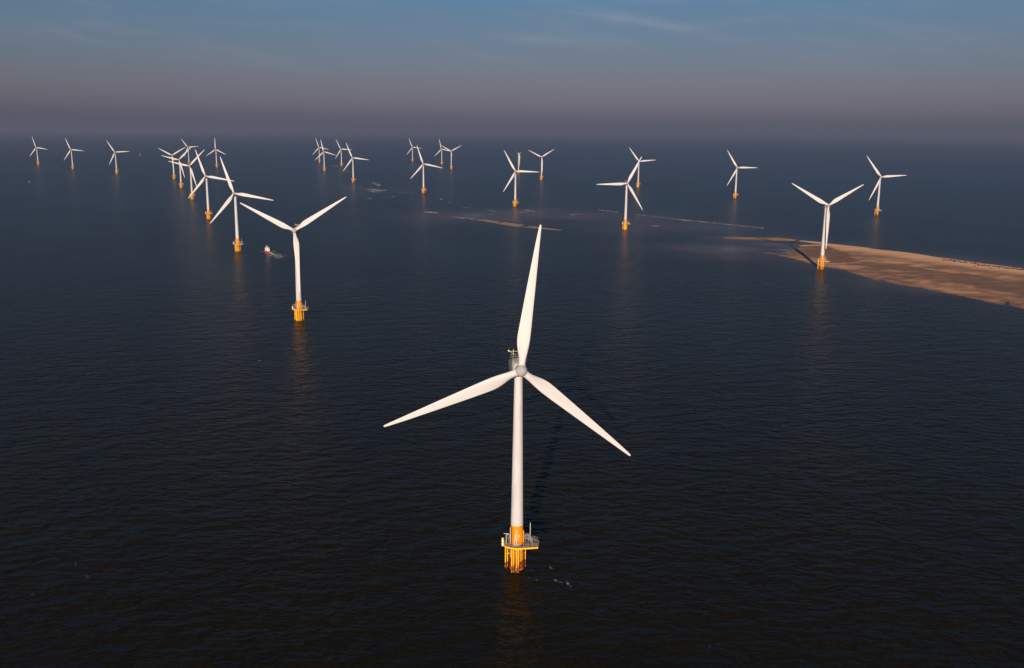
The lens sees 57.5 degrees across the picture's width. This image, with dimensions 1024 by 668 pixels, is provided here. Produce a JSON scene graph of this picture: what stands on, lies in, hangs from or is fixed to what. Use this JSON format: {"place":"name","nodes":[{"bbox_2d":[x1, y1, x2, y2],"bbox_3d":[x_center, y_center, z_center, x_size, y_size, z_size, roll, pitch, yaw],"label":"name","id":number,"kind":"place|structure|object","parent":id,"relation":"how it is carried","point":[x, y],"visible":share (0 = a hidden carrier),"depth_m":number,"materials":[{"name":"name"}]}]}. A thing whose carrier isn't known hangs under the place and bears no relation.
{"place":"outdoors","nodes":[
{"label":"outdoors","id":0,"kind":"place"},
{"bbox_2d":[0,130,1023,667],"bbox_3d":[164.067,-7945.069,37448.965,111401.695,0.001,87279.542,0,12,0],"label":"sea","id":1,"kind":"structure","parent":0,"point":[208,458],"depth_m":429.08,"materials":[{"name":"liquid"}]},
{"bbox_2d":[29,138,43,164],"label":"wind turbine","id":2,"kind":"object","parent":1,"relation":"in","point":[38,162],"visible":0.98,"depth_m":3218.83,"materials":[{"name":"yellow paint"}]},
{"bbox_2d":[64,138,81,168],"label":"wind turbine","id":3,"kind":"object","parent":1,"relation":"in","point":[72,166],"visible":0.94,"depth_m":2926.41,"materials":[{"name":"yellow paint"}]},
{"bbox_2d":[106,140,129,173],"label":"wind turbine","id":4,"kind":"object","parent":1,"relation":"in","point":[115,152],"visible":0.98,"depth_m":2649.60,"materials":[{"name":"yellow paint"}]},
{"bbox_2d":[160,147,184,178],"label":"wind turbine","id":5,"kind":"object","parent":1,"relation":"in","point":[174,175],"visible":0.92,"depth_m":2366.81,"materials":[{"name":"yellow paint"}]},
{"bbox_2d":[161,147,190,187],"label":"wind turbine","id":6,"kind":"object","parent":1,"relation":"in","point":[180,167],"visible":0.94,"depth_m":2016.97,"materials":[{"name":"yellow paint"}]},
{"bbox_2d":[169,150,203,199],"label":"wind turbine","id":7,"kind":"object","parent":1,"relation":"in","point":[191,175],"visible":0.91,"depth_m":1680.66,"materials":[{"name":"yellow paint"}]},
{"bbox_2d":[182,140,196,163],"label":"wind turbine","id":8,"kind":"object","parent":1,"relation":"in","point":[188,152],"visible":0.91,"depth_m":3483.99,"materials":[{"name":"yellow paint"}]},
{"bbox_2d":[189,150,231,218],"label":"wind turbine","id":9,"kind":"object","parent":1,"relation":"in","point":[208,213],"visible":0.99,"depth_m":1311.05,"materials":[{"name":"yellow paint"}]},
{"bbox_2d":[206,145,225,166],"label":"wind turbine","id":10,"kind":"object","parent":1,"relation":"in","point":[216,154],"visible":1,"depth_m":3155.73,"materials":[{"name":"yellow paint"}]},
{"bbox_2d":[210,157,272,251],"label":"wind turbine","id":11,"kind":"object","parent":1,"relation":"in","point":[238,244],"visible":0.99,"depth_m":959.14,"materials":[{"name":"yellow paint"}]},
{"bbox_2d":[264,247,270,252],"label":"work boat","id":12,"kind":"object","parent":1,"relation":"on","point":[267,250],"visible":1,"depth_m":966.08,"materials":[{"name":"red metal"}]},
{"bbox_2d":[240,197,345,320],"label":"wind turbine","id":13,"kind":"object","parent":1,"relation":"in","point":[299,311],"visible":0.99,"depth_m":605.43,"materials":[{"name":"yellow paint"}]},
{"bbox_2d":[313,140,325,162],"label":"wind turbine","id":14,"kind":"object","parent":1,"relation":"in","point":[319,151],"visible":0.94,"depth_m":3712.29,"materials":[{"name":"yellow paint"}]},
{"bbox_2d":[315,139,333,170],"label":"wind turbine","id":15,"kind":"object","parent":1,"relation":"in","point":[324,168],"visible":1,"depth_m":2937.55,"materials":[{"name":"yellow paint"}]},
{"bbox_2d":[336,140,350,165],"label":"wind turbine","id":16,"kind":"object","parent":1,"relation":"in","point":[341,163],"visible":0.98,"depth_m":3369.54,"materials":[{"name":"yellow paint"}]},
{"bbox_2d":[343,143,366,182],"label":"wind turbine","id":17,"kind":"object","parent":1,"relation":"in","point":[352,158],"visible":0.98,"depth_m":2278.13,"materials":[{"name":"paint"}]},
{"bbox_2d":[407,140,421,161],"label":"wind turbine","id":18,"kind":"object","parent":1,"relation":"in","point":[412,151],"visible":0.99,"depth_m":3933.59,"materials":[{"name":"paint"}]},
{"bbox_2d":[410,147,440,193],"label":"wind turbine","id":19,"kind":"object","parent":1,"relation":"in","point":[419,168],"visible":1,"depth_m":1889.29,"materials":[{"name":"paint"}]},
{"bbox_2d":[436,140,450,164],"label":"wind turbine","id":20,"kind":"object","parent":1,"relation":"in","point":[441,153],"visible":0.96,"depth_m":3594.01,"materials":[{"name":"paint"}]},
{"bbox_2d":[441,145,459,168],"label":"wind turbine","id":21,"kind":"object","parent":1,"relation":"in","point":[451,166],"visible":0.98,"depth_m":3172.96,"materials":[{"name":"yellow paint"}]},
{"bbox_2d":[426,211,557,229],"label":"sandbar","id":22,"kind":"structure","parent":1,"relation":"in","point":[510,224],"depth_m":1292.92,"materials":[{"name":"sand"}]},
{"bbox_2d":[384,225,630,572],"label":"wind turbine","id":23,"kind":"object","parent":1,"relation":"in","point":[516,542],"visible":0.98,"depth_m":257.23,"materials":[{"name":"paint"}]},
{"bbox_2d":[503,152,534,206],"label":"wind turbine","id":24,"kind":"object","parent":1,"relation":"in","point":[511,178],"visible":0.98,"depth_m":1564.21,"materials":[{"name":"paint"}]},
{"bbox_2d":[512,148,525,172],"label":"wind turbine","id":25,"kind":"object","parent":1,"relation":"in","point":[518,159],"visible":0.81,"depth_m":2883.06,"materials":[{"name":"yellow paint"}]},
{"bbox_2d":[530,149,553,179],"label":"wind turbine","id":26,"kind":"object","parent":1,"relation":"in","point":[541,162],"visible":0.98,"depth_m":2496.36,"materials":[{"name":"yellow paint"}]},
{"bbox_2d":[330,165,756,227],"bbox_3d":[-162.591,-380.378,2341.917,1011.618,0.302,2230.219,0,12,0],"label":"breaking waves","id":27,"kind":"object","parent":1,"relation":"on","point":[531,210],"visible":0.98,"depth_m":1506.93,"materials":[{"name":"liquid"}]},
{"bbox_2d":[597,157,642,229],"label":"wind turbine","id":28,"kind":"object","parent":1,"relation":"in","point":[625,223],"visible":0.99,"depth_m":1212.13,"materials":[{"name":"yellow paint"}]},
{"bbox_2d":[630,149,652,186],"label":"wind turbine","id":29,"kind":"object","parent":1,"relation":"in","point":[637,183],"visible":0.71,"depth_m":2178.39,"materials":[{"name":"yellow paint"}]},
{"bbox_2d":[727,150,755,198],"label":"wind turbine","id":30,"kind":"object","parent":1,"relation":"in","point":[735,194],"visible":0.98,"depth_m":1820.84,"materials":[{"name":"paint"}]},
{"bbox_2d":[792,183,863,269],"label":"wind turbine","id":31,"kind":"object","parent":1,"relation":"in","point":[822,260],"visible":0.98,"depth_m":863.08,"materials":[{"name":"paint"}]},
{"bbox_2d":[722,237,1023,307],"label":"sandbank","id":32,"kind":"structure","parent":1,"relation":"in","point":[996,285],"depth_m":867.28,"materials":[{"name":"beige sand"}]},
{"bbox_2d":[867,156,905,214],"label":"wind turbine","id":33,"kind":"object","parent":1,"relation":"in","point":[877,210],"visible":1,"depth_m":1463.26,"materials":[{"name":"paint"}]},
{"bbox_2d":[0,0,1023,137],"label":"sky","id":34,"kind":"structure","parent":0,"point":[798,68],"materials":[{"name":"blue"}]}
]}

